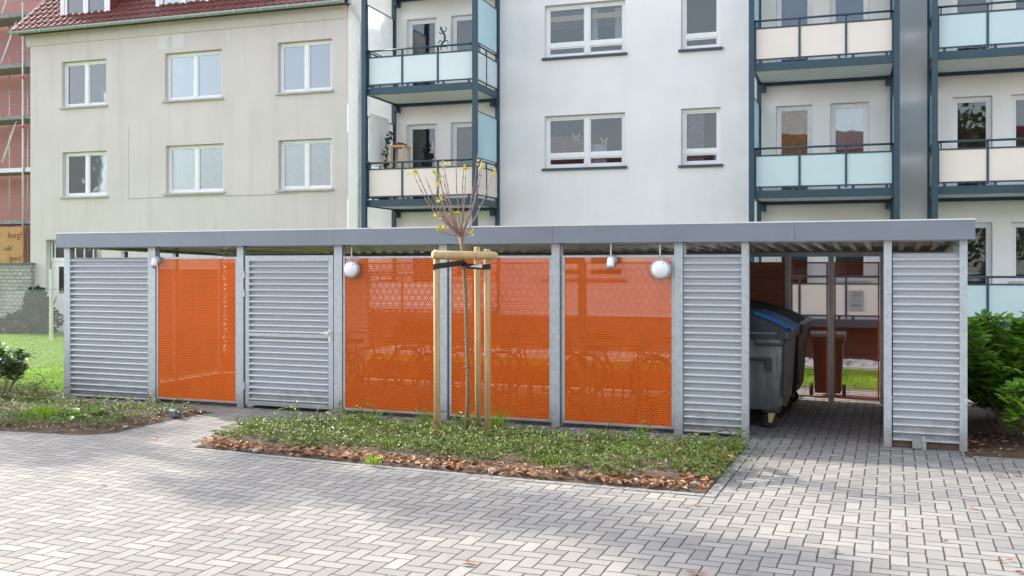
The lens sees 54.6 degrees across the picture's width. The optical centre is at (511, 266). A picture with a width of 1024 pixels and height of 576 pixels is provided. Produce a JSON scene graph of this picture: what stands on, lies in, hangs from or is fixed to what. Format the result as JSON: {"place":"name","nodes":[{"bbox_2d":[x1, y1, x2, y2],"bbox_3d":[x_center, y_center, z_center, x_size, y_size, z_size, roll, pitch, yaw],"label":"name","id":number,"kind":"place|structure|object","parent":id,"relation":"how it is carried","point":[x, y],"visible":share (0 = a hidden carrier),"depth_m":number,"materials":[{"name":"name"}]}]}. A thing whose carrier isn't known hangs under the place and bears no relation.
{"place":"outdoors","nodes":[
{"label":"outdoors","id":0,"kind":"place"},
{"bbox_2d":[0,332,223,392],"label":"lawn","id":1,"kind":"structure","parent":0,"point":[46,374],"depth_m":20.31,"materials":[{"name":"green plant"}]},
{"bbox_2d":[0,263,34,331],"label":"garden wall","id":2,"kind":"structure","parent":1,"relation":"on","point":[16,276],"depth_m":30.45,"materials":[{"name":"brick"}]},
{"bbox_2d":[0,288,63,371],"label":"wire fence","id":3,"kind":"object","parent":1,"relation":"on","point":[34,325],"visible":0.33,"depth_m":18.63,"materials":[{"name":"metal"}]},
{"bbox_2d":[0,285,63,333],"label":"ivy bush","id":4,"kind":"object","parent":1,"relation":"on","point":[33,296],"visible":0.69,"depth_m":29.26,"materials":[{"name":"green plant"}]},
{"bbox_2d":[49,269,52,339],"bbox_3d":[-12.542,1.036,27.000,0.080,1.927,0.080,0,0,21],"label":"fence post","id":5,"kind":"object","parent":1,"relation":"on","point":[50,295],"visible":0.61,"depth_m":26.96,"materials":[{"name":"concrete"}]},
{"bbox_2d":[0,372,1023,575],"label":"courtyard paving","id":6,"kind":"structure","parent":0,"point":[64,511],"depth_m":8.10,"materials":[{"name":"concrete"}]},
{"bbox_2d":[0,389,210,434],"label":"side bed soil","id":7,"kind":"structure","parent":6,"relation":"on","point":[147,419],"depth_m":12.47,"materials":[{"name":"brown soil"}]},
{"bbox_2d":[0,339,36,396],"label":"leafy shrub","id":8,"kind":"object","parent":7,"relation":"on","point":[11,368],"visible":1,"depth_m":14.61,"materials":[{"name":"green plant"}]},
{"bbox_2d":[50,412,86,421],"bbox_3d":[-5.573,1.919,12.453,0.466,0.130,0.466,0,0,21],"label":"broadleaf weed","id":9,"kind":"object","parent":7,"relation":"on","point":[71,417],"visible":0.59,"depth_m":12.47,"materials":[{"name":"green plant"}]},
{"bbox_2d":[64,406,106,414],"bbox_3d":[-5.547,1.905,12.869,0.580,0.159,0.602,0,0,-27],"label":"broadleaf weed","id":10,"kind":"object","parent":7,"relation":"on","point":[93,409],"visible":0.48,"depth_m":12.86,"materials":[{"name":"green plant"}]},
{"bbox_2d":[0,373,201,429],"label":"side ground cover","id":11,"kind":"object","parent":7,"relation":"on","point":[118,406],"visible":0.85,"depth_m":13.32,"materials":[{"name":"green plant"}]},
{"bbox_2d":[0,386,203,430],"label":"side fallen leaves","id":12,"kind":"object","parent":7,"relation":"on","point":[135,422],"visible":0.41,"depth_m":12.40,"materials":[{"name":"brown plant"}]},
{"bbox_2d":[166,408,180,416],"bbox_3d":[-4.465,1.926,13.099,0.130,0.108,0.152,0,0,21],"label":"ground box","id":13,"kind":"object","parent":7,"relation":"on","point":[175,413],"visible":0.93,"depth_m":13.06,"materials":[{"name":"grey metal"}]},
{"bbox_2d":[346,331,365,395],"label":"bicycle","id":14,"kind":"object","parent":6,"relation":"on","point":[350,364],"visible":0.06,"depth_m":15.39,"materials":[{"name":"black metal"}]},
{"bbox_2d":[346,332,387,406],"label":"bicycle","id":15,"kind":"object","parent":6,"relation":"on","point":[368,363],"visible":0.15,"depth_m":14.55,"materials":[{"name":"paint"}]},
{"bbox_2d":[366,333,433,406],"bbox_3d":[-1.575,1.498,14.629,0.548,1.021,1.736,0,0,32],"label":"bicycle","id":16,"kind":"object","parent":6,"relation":"on","point":[398,368],"visible":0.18,"depth_m":14.43,"materials":[{"name":"black paint"}]},
{"bbox_2d":[390,328,474,390],"bbox_3d":[-1.283,1.498,16.231,1.736,1.021,0.548,0,0,27],"label":"bicycle","id":17,"kind":"object","parent":6,"relation":"on","point":[426,359],"visible":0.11,"depth_m":16.33,"materials":[{"name":"black paint"}]},
{"bbox_2d":[416,334,458,410],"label":"bicycle","id":18,"kind":"object","parent":6,"relation":"on","point":[428,371],"visible":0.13,"depth_m":13.88,"materials":[{"name":"black paint"}]},
{"bbox_2d":[187,447,703,495],"bbox_3d":[-0.945,1.996,9.781,5.693,0.001,0.140,0,0,23],"label":"bed front edging","id":19,"kind":"object","parent":6,"relation":"on","point":[545,481],"visible":1,"depth_m":9.57,"materials":[{"name":"grey concrete"}]},
{"bbox_2d":[195,424,739,492],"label":"bed soil","id":20,"kind":"structure","parent":6,"relation":"on","point":[671,472],"depth_m":9.96,"materials":[{"name":"brown soil"}]},
{"bbox_2d":[13,402,745,466],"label":"grass tufts","id":21,"kind":"object","parent":20,"relation":"on","point":[40,409],"visible":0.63,"depth_m":12.28,"materials":[{"name":"plant"}]},
{"bbox_2d":[407,141,495,432],"bbox_3d":[-0.697,0.295,11.433,1.029,3.415,0.658,0,0,4],"label":"young tree","id":22,"kind":"object","parent":20,"relation":"on","point":[454,228],"visible":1,"depth_m":11.43,"materials":[{"name":"brown plant"}]},
{"bbox_2d":[432,247,497,438],"bbox_3d":[-0.568,0.883,11.403,0.894,2.234,0.642,0,0,-22],"label":"tree stake frame","id":23,"kind":"object","parent":20,"relation":"on","point":[486,255],"visible":0.9,"depth_m":11.31,"materials":[{"name":"brown wood"}]},
{"bbox_2d":[191,417,745,488],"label":"fallen leaves","id":24,"kind":"object","parent":20,"relation":"on","point":[536,471],"visible":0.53,"depth_m":9.85,"materials":[{"name":"brown plant"}]},
{"bbox_2d":[209,400,764,481],"bbox_3d":[-0.524,1.885,10.951,6.286,0.444,2.642,0,0,21],"label":"creeping shrub","id":25,"kind":"object","parent":20,"relation":"on","point":[566,442],"visible":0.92,"depth_m":10.69,"materials":[{"name":"green plant"}]},
{"bbox_2d":[452,335,504,410],"bbox_3d":[-0.472,1.498,14.154,0.548,1.021,1.736,0,0,25],"label":"bicycle","id":26,"kind":"object","parent":6,"relation":"on","point":[474,373],"visible":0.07,"depth_m":13.97,"materials":[{"name":"paint"}]},
{"bbox_2d":[55,218,975,451],"bbox_3d":[-0.279,0.742,14.762,12.752,2.516,4.086,0,0,21],"label":"bin shelter","id":27,"kind":"object","parent":6,"relation":"on","point":[291,312],"visible":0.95,"depth_m":13.12,"materials":[{"name":"metal"}]},
{"bbox_2d":[151,256,161,267],"bbox_3d":[-5.214,-0.065,14.495,0.141,0.179,0.133,0,0,21],"label":"motion sensor","id":28,"kind":"object","parent":27,"relation":"attached to","point":[156,261],"visible":1,"depth_m":14.46,"materials":[{"name":"grey plastic"}]},
{"bbox_2d":[343,245,360,277],"bbox_3d":[-2.165,-0.066,13.341,0.245,0.448,0.108,0,0,21],"label":"bulkhead lamp","id":29,"kind":"object","parent":27,"relation":"attached to","point":[351,268],"visible":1,"depth_m":13.31,"materials":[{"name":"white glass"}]},
{"bbox_2d":[607,243,617,269],"bbox_3d":[1.208,-0.127,12.037,0.122,0.326,0.133,0,0,21],"label":"motion sensor","id":30,"kind":"object","parent":27,"relation":"attached to","point":[612,260],"visible":1,"depth_m":12.01,"materials":[{"name":"grey plastic"}]},
{"bbox_2d":[650,242,671,279],"bbox_3d":[1.770,-0.065,11.835,0.256,0.450,0.108,0,0,21],"label":"bulkhead lamp","id":31,"kind":"object","parent":27,"relation":"attached to","point":[660,269],"visible":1,"depth_m":11.80,"materials":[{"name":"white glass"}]},
{"bbox_2d":[494,336,536,415],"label":"bicycle","id":32,"kind":"object","parent":6,"relation":"on","point":[511,375],"visible":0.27,"depth_m":13.62,"materials":[{"name":"black paint"}]},
{"bbox_2d":[482,332,589,394],"bbox_3d":[0.362,1.498,15.494,1.736,1.021,0.548,0,0,12],"label":"bicycle","id":33,"kind":"object","parent":6,"relation":"on","point":[526,357],"visible":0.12,"depth_m":15.51,"materials":[{"name":"paint"}]},
{"bbox_2d":[529,337,586,415],"bbox_3d":[0.666,1.498,13.771,0.548,1.021,1.736,0,0,30],"label":"bicycle","id":34,"kind":"object","parent":6,"relation":"on","point":[565,377],"visible":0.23,"depth_m":13.94,"materials":[{"name":"black paint"}]},
{"bbox_2d":[101,435,1022,573],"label":"paving leaves","id":35,"kind":"object","parent":6,"relation":"on","point":[699,504],"visible":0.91,"depth_m":7.08,"materials":[{"name":"brown plant"}]},
{"bbox_2d":[581,338,623,420],"bbox_3d":[1.173,1.498,13.417,0.548,1.021,1.736,0,0,19],"label":"bicycle","id":36,"kind":"object","parent":6,"relation":"on","point":[596,378],"visible":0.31,"depth_m":13.28,"materials":[{"name":"paint"}]},
{"bbox_2d":[565,331,671,398],"bbox_3d":[1.612,1.498,15.123,1.736,1.021,0.548,0,0,15],"label":"bicycle","id":37,"kind":"object","parent":6,"relation":"on","point":[609,366],"visible":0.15,"depth_m":15.12,"materials":[{"name":"black paint"}]},
{"bbox_2d":[621,339,669,422],"bbox_3d":[1.751,1.498,13.249,0.548,1.021,1.736,0,0,25],"label":"bicycle","id":38,"kind":"object","parent":6,"relation":"on","point":[640,378],"visible":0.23,"depth_m":13.14,"materials":[{"name":"black paint"}]},
{"bbox_2d":[630,338,671,402],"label":"bicycle","id":39,"kind":"object","parent":6,"relation":"on","point":[657,374],"visible":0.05,"depth_m":14.40,"materials":[{"name":"black paint"}]},
{"bbox_2d":[704,447,755,496],"bbox_3d":[2.180,1.996,9.796,0.102,0.001,2.552,0,0,21],"label":"bed side edging","id":40,"kind":"object","parent":6,"relation":"on","point":[715,489],"visible":0.8,"depth_m":9.48,"materials":[{"name":"grey concrete"}]},
{"bbox_2d":[750,307,800,427],"bbox_3d":[3.078,1.250,12.829,1.147,1.499,1.476,0,0,21],"label":"waste container","id":41,"kind":"object","parent":6,"relation":"on","point":[773,334],"visible":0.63,"depth_m":12.16,"materials":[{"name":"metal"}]},
{"bbox_2d":[750,300,810,411],"bbox_3d":[3.652,1.244,14.248,1.144,1.511,1.476,0,0,21],"label":"waste container","id":42,"kind":"object","parent":6,"relation":"on","point":[799,359],"visible":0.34,"depth_m":13.83,"materials":[{"name":"grey plastic"}]},
{"bbox_2d":[973,456,1023,460],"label":"bed kerb","id":43,"kind":"structure","parent":6,"relation":"on","point":[995,458],"depth_m":10.29,"materials":[{"name":"grey concrete"}]},
{"bbox_2d":[181,342,972,456],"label":"ground","id":44,"kind":"structure","parent":0,"point":[857,389],"depth_m":22.22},
{"bbox_2d":[0,0,36,262],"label":"scaffold","id":45,"kind":"object","parent":44,"relation":"on","point":[9,19],"visible":0.59,"depth_m":37.89,"materials":[{"name":"grey metal"}]},
{"bbox_2d":[0,227,22,262],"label":"site banner","id":46,"kind":"object","parent":45,"relation":"attached to","point":[11,244],"visible":0.99,"depth_m":37.61,"materials":[{"name":"yellow fabric"}]},
{"bbox_2d":[0,0,43,262],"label":"pink house","id":47,"kind":"structure","parent":44,"relation":"on","point":[16,138],"depth_m":39.50,"materials":[{"name":"brown paint"}]},
{"bbox_2d":[8,0,349,335],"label":"beige house","id":48,"kind":"structure","parent":44,"relation":"on","point":[173,115],"depth_m":28.76,"materials":[{"name":"paint"}]},
{"bbox_2d":[51,262,63,329],"bbox_3d":[-13.176,0.897,30.212,2.078,2.105,0.060,0,0,19],"label":"door","id":49,"kind":"structure","parent":48,"relation":"in","point":[58,267],"depth_m":30.44,"materials":[{"name":"white glass"}]},
{"bbox_2d":[59,60,107,108],"bbox_3d":[-12.864,-5.491,29.911,1.770,1.431,0.270,0,0,19],"label":"window","id":50,"kind":"structure","parent":48,"relation":"in","point":[85,82],"depth_m":29.97,"materials":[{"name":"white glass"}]},
{"bbox_2d":[59,151,107,198],"bbox_3d":[-12.845,-2.762,29.904,1.769,1.399,0.270,0,0,19],"label":"window","id":51,"kind":"structure","parent":48,"relation":"in","point":[86,172],"depth_m":29.96,"materials":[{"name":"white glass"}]},
{"bbox_2d":[162,50,223,102],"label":"window","id":52,"kind":"structure","parent":48,"relation":"in","point":[196,76],"depth_m":28.76,"materials":[{"name":"white glass"}]},
{"bbox_2d":[163,144,224,194],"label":"window","id":53,"kind":"structure","parent":48,"relation":"in","point":[193,169],"depth_m":28.75,"materials":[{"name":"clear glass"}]},
{"bbox_2d":[275,40,333,95],"bbox_3d":[-5.707,-5.511,27.491,1.813,1.466,0.305,0,0,19],"label":"window","id":54,"kind":"structure","parent":48,"relation":"in","point":[306,67],"depth_m":27.57,"materials":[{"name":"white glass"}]},
{"bbox_2d":[275,139,333,191],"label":"window","id":55,"kind":"structure","parent":48,"relation":"in","point":[306,165],"depth_m":27.57,"materials":[{"name":"white glass"}]},
{"bbox_2d":[375,345,879,366],"bbox_3d":[4.111,1.960,21.249,15.598,0.099,1.889,0,0,21],"label":"pebble strip","id":56,"kind":"object","parent":44,"relation":"on","point":[868,362],"visible":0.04,"depth_m":20.75,"materials":[{"name":"grey gravel"}]},
{"bbox_2d":[348,0,1023,354],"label":"white apartment building","id":57,"kind":"structure","parent":44,"relation":"on","point":[635,111],"depth_m":23.93,"materials":[{"name":"white paint"}]},
{"bbox_2d":[370,113,388,167],"bbox_3d":[-3.407,-3.220,25.511,0.008,1.300,1.100,0,0,19],"label":"privacy screen","id":58,"kind":"object","parent":57,"relation":"hanging from","point":[379,128],"visible":0.91,"depth_m":25.45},
{"bbox_2d":[381,131,393,199],"bbox_3d":[-3.217,-2.574,25.440,0.370,1.847,0.286,0,0,19],"label":"climbing pot plant","id":59,"kind":"object","parent":57,"relation":"on","point":[387,139],"visible":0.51,"depth_m":25.42,"materials":[{"name":"green plant"}]},
{"bbox_2d":[389,145,410,199],"bbox_3d":[-2.868,-2.372,25.433,0.418,1.444,0.400,0,0,19],"label":"plant stool","id":60,"kind":"object","parent":57,"relation":"on","point":[397,147],"visible":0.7,"depth_m":25.34,"materials":[{"name":"brown wood"}]},
{"bbox_2d":[409,19,461,85],"bbox_3d":[-2.209,-5.513,26.825,1.478,2.527,0.900,0,0,19],"label":"balcony door","id":61,"kind":"structure","parent":57,"relation":"in","point":[421,32],"depth_m":27.31,"materials":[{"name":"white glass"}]},
{"bbox_2d":[409,124,461,198],"bbox_3d":[-2.209,-2.713,26.825,1.478,2.527,0.900,0,0,19],"label":"balcony door","id":62,"kind":"structure","parent":57,"relation":"in","point":[421,137],"depth_m":27.31,"materials":[{"name":"white glass"}]},
{"bbox_2d":[438,26,448,50],"bbox_3d":[-1.671,-5.558,24.154,0.287,0.601,0.070,0,0,19],"label":"gecko ornament","id":63,"kind":"object","parent":57,"relation":"attached to","point":[444,36],"visible":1,"depth_m":24.14,"materials":[{"name":"metal"}]},
{"bbox_2d":[453,16,482,52],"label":"window","id":64,"kind":"structure","parent":57,"relation":"in","point":[466,20],"depth_m":26.92,"materials":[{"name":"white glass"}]},
{"bbox_2d":[453,123,482,165],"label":"window","id":65,"kind":"structure","parent":57,"relation":"in","point":[466,127],"depth_m":26.93,"materials":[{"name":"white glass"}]},
{"bbox_2d":[453,260,483,280],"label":"window","id":66,"kind":"structure","parent":57,"relation":"in","point":[453,260],"depth_m":26.10,"materials":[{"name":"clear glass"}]},
{"bbox_2d":[542,0,626,60],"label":"window","id":67,"kind":"structure","parent":57,"relation":"in","point":[592,29],"depth_m":25.15,"materials":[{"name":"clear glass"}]},
{"bbox_2d":[542,113,626,170],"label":"window","id":68,"kind":"structure","parent":57,"relation":"in","point":[580,142],"depth_m":25.23,"materials":[{"name":"clear glass"}]},
{"bbox_2d":[544,257,626,281],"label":"window","id":69,"kind":"structure","parent":57,"relation":"in","point":[623,257],"depth_m":25.08,"materials":[{"name":"white glass"}]},
{"bbox_2d":[678,0,722,51],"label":"window","id":70,"kind":"structure","parent":57,"relation":"in","point":[701,19],"depth_m":24.83,"materials":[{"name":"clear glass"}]},
{"bbox_2d":[678,108,722,167],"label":"window","id":71,"kind":"structure","parent":57,"relation":"in","point":[701,128],"depth_m":24.17,"materials":[{"name":"clear glass"}]},
{"bbox_2d":[776,0,811,61],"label":"window","id":72,"kind":"structure","parent":57,"relation":"in","point":[784,8],"depth_m":23.44,"materials":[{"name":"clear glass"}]},
{"bbox_2d":[776,105,811,189],"bbox_3d":[6.788,-2.713,23.760,1.417,2.527,0.900,0,0,19],"label":"window","id":73,"kind":"structure","parent":57,"relation":"in","point":[793,123],"depth_m":23.42,"materials":[{"name":"clear glass"}]},
{"bbox_2d":[776,257,811,314],"bbox_3d":[6.788,0.087,23.760,1.417,2.527,0.900,0,0,19],"label":"window","id":74,"kind":"structure","parent":57,"relation":"in","point":[778,259],"depth_m":24.15,"materials":[{"name":"clear glass"}]},
{"bbox_2d":[831,0,868,21],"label":"window","id":75,"kind":"structure","parent":57,"relation":"in","point":[837,6],"depth_m":23.03,"materials":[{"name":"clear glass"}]},
{"bbox_2d":[831,103,868,153],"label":"window","id":76,"kind":"structure","parent":57,"relation":"in","point":[849,122],"depth_m":23.04,"materials":[{"name":"clear glass"}]},
{"bbox_2d":[834,256,871,282],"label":"window","id":77,"kind":"structure","parent":57,"relation":"in","point":[865,258],"depth_m":23.74,"materials":[{"name":"clear glass"}]},
{"bbox_2d":[849,291,862,309],"bbox_3d":[7.333,0.722,21.130,0.290,0.420,0.010,0,0,19],"label":"notice sheet","id":78,"kind":"object","parent":57,"relation":"attached to","point":[855,300],"visible":0.71,"depth_m":21.13,"materials":[{"name":"white paper"}]},
{"bbox_2d":[953,0,991,50],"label":"window","id":79,"kind":"structure","parent":57,"relation":"in","point":[955,2],"depth_m":22.91,"materials":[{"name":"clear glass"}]},
{"bbox_2d":[953,96,991,185],"bbox_3d":[10.391,-2.713,22.533,1.409,2.527,0.900,0,0,19],"label":"window","id":80,"kind":"structure","parent":57,"relation":"in","point":[972,116],"depth_m":22.88,"materials":[{"name":"clear glass"}]},
{"bbox_2d":[967,223,991,283],"bbox_3d":[10.391,0.087,22.533,1.409,2.527,0.900,0,0,19],"label":"window","id":81,"kind":"structure","parent":57,"relation":"in","point":[979,251],"depth_m":22.86,"materials":[{"name":"clear glass"}]},
{"bbox_2d":[991,95,1023,145],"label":"window","id":82,"kind":"structure","parent":57,"relation":"in","point":[1017,101],"depth_m":22.58,"materials":[{"name":"clear glass"}]},
{"bbox_2d":[1008,222,1023,283],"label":"window","id":83,"kind":"structure","parent":57,"relation":"in","point":[1017,228],"depth_m":22.58,"materials":[{"name":"clear glass"}]},
{"bbox_2d":[1011,2,1023,8],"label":"window","id":84,"kind":"structure","parent":57,"relation":"in","point":[1017,4],"depth_m":22.59,"materials":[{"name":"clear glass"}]},
{"bbox_2d":[233,372,975,402],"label":"footpath","id":85,"kind":"structure","parent":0,"point":[866,400],"depth_m":15.40,"materials":[{"name":"grey concrete"}]},
{"bbox_2d":[809,331,846,396],"bbox_3d":[4.888,1.496,15.337,0.530,1.008,0.639,0,0,21],"label":"wheelie bin","id":86,"kind":"object","parent":85,"relation":"on","point":[824,359],"visible":0.42,"depth_m":15.18,"materials":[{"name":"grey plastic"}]},
{"bbox_2d":[366,351,879,388],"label":"lawn","id":87,"kind":"structure","parent":0,"point":[804,378],"depth_m":17.94,"materials":[{"name":"green plant"}]},
{"bbox_2d":[367,350,879,370],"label":"lawn kerb","id":88,"kind":"structure","parent":87,"relation":"on","point":[855,367],"depth_m":19.48,"materials":[{"name":"concrete"}]},
{"bbox_2d":[892,332,892,395],"bbox_3d":[5.858,1.496,14.966,0.530,1.008,0.639,0,0,21],"label":"wheelie bin","id":89,"kind":"object","parent":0,"point":[892,364],"depth_m":14.84,"materials":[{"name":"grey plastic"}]},
{"bbox_2d":[967,403,1023,458],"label":"corner bed soil","id":90,"kind":"structure","parent":0,"point":[978,419],"depth_m":11.40,"materials":[{"name":"brown soil"}]},
{"bbox_2d":[967,319,1011,417],"bbox_3d":[6.458,1.338,12.545,1.715,1.337,1.331,0,0,10],"label":"laurel shrub","id":91,"kind":"object","parent":90,"relation":"on","point":[987,405],"visible":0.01,"depth_m":12.77,"materials":[{"name":"green plant"}]},
{"bbox_2d":[967,309,1023,436],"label":"laurel shrub","id":92,"kind":"object","parent":90,"relation":"on","point":[991,367],"visible":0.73,"depth_m":11.34,"materials":[{"name":"green plant"}]},
{"bbox_2d":[967,429,1023,456],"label":"corner fallen leaves","id":93,"kind":"object","parent":90,"relation":"on","point":[985,444],"visible":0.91,"depth_m":11.03,"materials":[{"name":"brown plant"}]},
{"bbox_2d":[992,367,1023,432],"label":"laurel shrub","id":94,"kind":"object","parent":90,"relation":"on","point":[1013,392],"visible":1,"depth_m":10.58,"materials":[{"name":"green plant"}]}
]}

